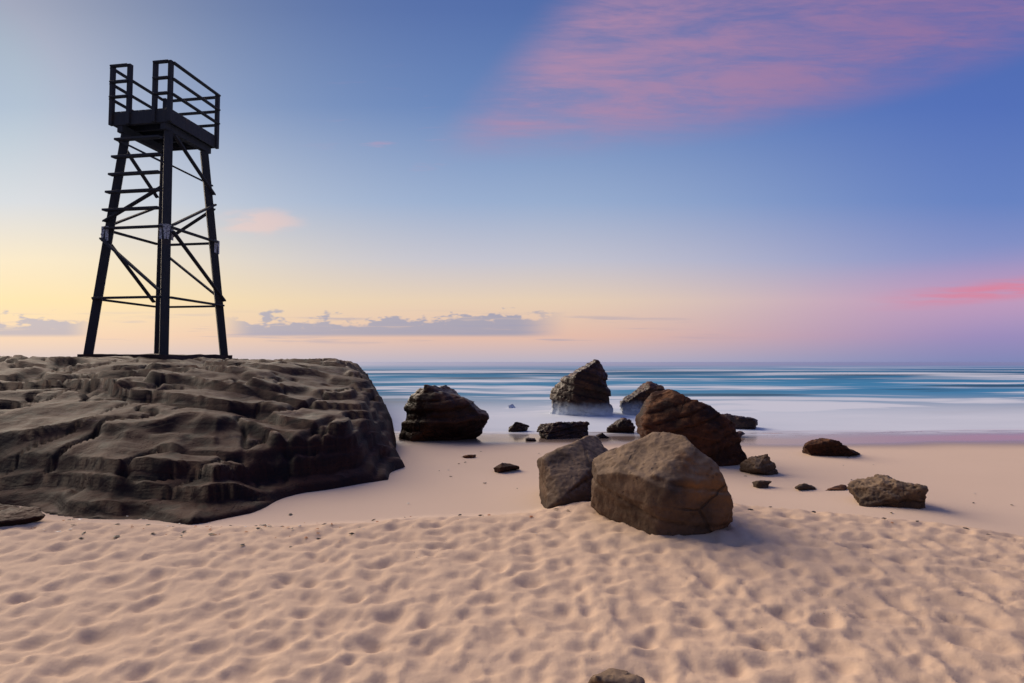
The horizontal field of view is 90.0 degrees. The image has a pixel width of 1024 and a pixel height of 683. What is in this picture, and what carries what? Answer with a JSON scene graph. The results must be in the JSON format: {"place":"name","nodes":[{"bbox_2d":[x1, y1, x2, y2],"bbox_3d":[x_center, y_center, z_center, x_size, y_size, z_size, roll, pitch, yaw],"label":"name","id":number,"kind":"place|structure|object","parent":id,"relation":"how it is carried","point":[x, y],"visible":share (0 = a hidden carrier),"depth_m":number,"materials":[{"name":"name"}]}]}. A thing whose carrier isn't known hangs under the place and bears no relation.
{"place":"outdoors","nodes":[
{"label":"outdoors","id":0,"kind":"place"},
{"bbox_2d":[494,463,519,472],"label":"rock","id":1,"kind":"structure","parent":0,"point":[503,467],"depth_m":6.27,"materials":[{"name":"brown stone"}]},
{"bbox_2d":[0,429,1023,682],"bbox_3d":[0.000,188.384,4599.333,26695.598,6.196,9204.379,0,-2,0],"label":"sand ground","id":2,"kind":"structure","parent":0,"point":[516,581],"depth_m":2.77,"materials":[{"name":"beige sand"}]},
{"bbox_2d":[0,504,18,510],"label":"slab edge","id":3,"kind":"object","parent":2,"relation":"on","point":[3,506],"visible":0.38,"depth_m":4.27,"materials":[{"name":"stone"}]},
{"bbox_2d":[0,506,44,526],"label":"rock","id":4,"kind":"object","parent":2,"relation":"on","point":[12,516],"visible":1,"depth_m":3.88,"materials":[{"name":"stone"}]},
{"bbox_2d":[0,355,404,524],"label":"outcrop rock","id":5,"kind":"object","parent":2,"relation":"on","point":[198,440],"visible":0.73,"depth_m":5.65,"materials":[{"name":"grey stone"}]},
{"bbox_2d":[77,353,231,359],"bbox_3d":[-8.207,0.660,11.933,2.202,0.769,2.187,0,-2,8],"label":"tower pad","id":6,"kind":"object","parent":5,"relation":"on","point":[182,357],"visible":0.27,"depth_m":11.03,"materials":[{"name":"concrete"}]},
{"bbox_2d":[83,59,227,354],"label":"lifeguard tower","id":7,"kind":"structure","parent":5,"relation":"on","point":[165,131],"depth_m":11.51,"materials":[{"name":"black metal"}]},
{"bbox_2d":[399,384,488,440],"bbox_3d":[-1.302,1.327,9.715,1.514,1.059,1.502,2,-3,-39],"label":"rock","id":8,"kind":"object","parent":2,"relation":"on","point":[439,413],"visible":0.99,"depth_m":9.20,"materials":[{"name":"brown stone"}]},
{"bbox_2d":[463,454,475,457],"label":"rock","id":9,"kind":"object","parent":2,"relation":"on","point":[469,456],"visible":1,"depth_m":7.29,"materials":[{"name":"brown stone"}]},
{"bbox_2d":[508,422,528,431],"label":"jagged rock","id":10,"kind":"object","parent":2,"relation":"on","point":[518,427],"visible":0.95,"depth_m":10.73,"materials":[{"name":"grey stone"}]},
{"bbox_2d":[33,451,1011,546],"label":"pebbles","id":11,"kind":"object","parent":2,"relation":"on","point":[265,525],"visible":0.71,"depth_m":3.81,"materials":[{"name":"black stone"}]},
{"bbox_2d":[525,437,535,440],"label":"rock","id":12,"kind":"object","parent":2,"relation":"on","point":[530,439],"visible":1,"depth_m":9.19,"materials":[{"name":"black stone"}]},
{"bbox_2d":[537,421,589,438],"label":"dark rock","id":13,"kind":"object","parent":2,"relation":"on","point":[563,430],"visible":0.93,"depth_m":9.66,"materials":[{"name":"grey stone"}]},
{"bbox_2d":[537,435,607,508],"bbox_3d":[0.612,1.212,4.941,0.730,0.539,1.458,0,-2,10],"label":"boulder","id":14,"kind":"object","parent":2,"relation":"on","point":[565,475],"visible":0.65,"depth_m":4.56,"materials":[{"name":"stone"}]},
{"bbox_2d":[596,433,608,437],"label":"rock","id":15,"kind":"object","parent":2,"relation":"on","point":[601,435],"visible":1,"depth_m":9.60,"materials":[{"name":"grey stone"}]},
{"bbox_2d":[588,668,644,682],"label":"buried stone","id":16,"kind":"object","parent":2,"relation":"on","point":[611,675],"visible":1,"depth_m":1.78,"materials":[{"name":"brown stone"}]},
{"bbox_2d":[606,418,634,432],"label":"jagged rock","id":17,"kind":"object","parent":2,"relation":"on","point":[622,425],"visible":0.95,"depth_m":10.42,"materials":[{"name":"grey stone"}]},
{"bbox_2d":[591,432,733,535],"bbox_3d":[1.098,1.006,3.940,0.971,0.622,1.130,1,-2,-15],"label":"boulder","id":18,"kind":"object","parent":2,"relation":"on","point":[663,483],"visible":1,"depth_m":3.52,"materials":[{"name":"brown stone"}]},
{"bbox_2d":[635,389,746,466],"bbox_3d":[2.421,1.169,7.189,1.384,1.001,1.274,0,-2,0],"label":"boulder","id":19,"kind":"object","parent":2,"relation":"on","point":[709,431],"visible":0.66,"depth_m":6.72,"materials":[{"name":"brown stone"}]},
{"bbox_2d":[724,413,757,428],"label":"rock","id":20,"kind":"object","parent":2,"relation":"on","point":[741,422],"visible":0.59,"depth_m":11.15,"materials":[{"name":"grey stone"}]},
{"bbox_2d":[739,454,778,474],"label":"rock","id":21,"kind":"object","parent":2,"relation":"on","point":[762,465],"visible":1,"depth_m":6.16,"materials":[{"name":"stone"}]},
{"bbox_2d":[752,480,771,487],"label":"rock","id":22,"kind":"object","parent":2,"relation":"on","point":[761,484],"visible":1,"depth_m":5.47,"materials":[{"name":"stone"}]},
{"bbox_2d":[794,483,815,489],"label":"rock","id":23,"kind":"object","parent":2,"relation":"on","point":[804,486],"visible":1,"depth_m":5.33,"materials":[{"name":"stone"}]},
{"bbox_2d":[802,438,859,456],"bbox_3d":[4.791,1.578,7.730,0.861,0.269,0.593,0,-2,10],"label":"rock","id":24,"kind":"object","parent":2,"relation":"on","point":[823,447],"visible":0.98,"depth_m":7.53,"materials":[{"name":"brown stone"}]},
{"bbox_2d":[825,484,846,490],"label":"rock","id":25,"kind":"object","parent":2,"relation":"on","point":[839,487],"visible":0.97,"depth_m":5.30,"materials":[{"name":"brown stone"}]},
{"bbox_2d":[847,474,928,508],"bbox_3d":[3.415,1.362,4.714,0.578,0.244,0.552,0,-2,-5],"label":"rock","id":26,"kind":"object","parent":2,"relation":"on","point":[876,490],"visible":1,"depth_m":4.57,"materials":[{"name":"brown stone"}]},
{"bbox_2d":[0,0,1023,361],"label":"sky","id":27,"kind":"structure","parent":0,"point":[392,180],"materials":[{"name":"blue"}]},
{"bbox_2d":[353,362,1023,431],"bbox_3d":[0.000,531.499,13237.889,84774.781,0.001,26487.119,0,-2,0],"label":"sea water","id":28,"kind":"structure","parent":0,"point":[870,395],"depth_m":27.30,"materials":[{"name":"blue liquid"}]},
{"bbox_2d":[550,359,613,415],"bbox_3d":[1.942,1.332,14.602,1.738,1.653,1.616,0,-2,0],"label":"rock","id":29,"kind":"object","parent":28,"relation":"on","point":[583,390],"visible":0.83,"depth_m":13.97,"materials":[{"name":"brown stone"}]},
{"bbox_2d":[619,381,664,414],"bbox_3d":[3.699,1.635,14.579,1.282,1.004,1.172,0,-2,0],"label":"rock","id":30,"kind":"object","parent":28,"relation":"on","point":[632,403],"visible":0.54,"depth_m":14.21,"materials":[{"name":"grey stone"}]}
]}

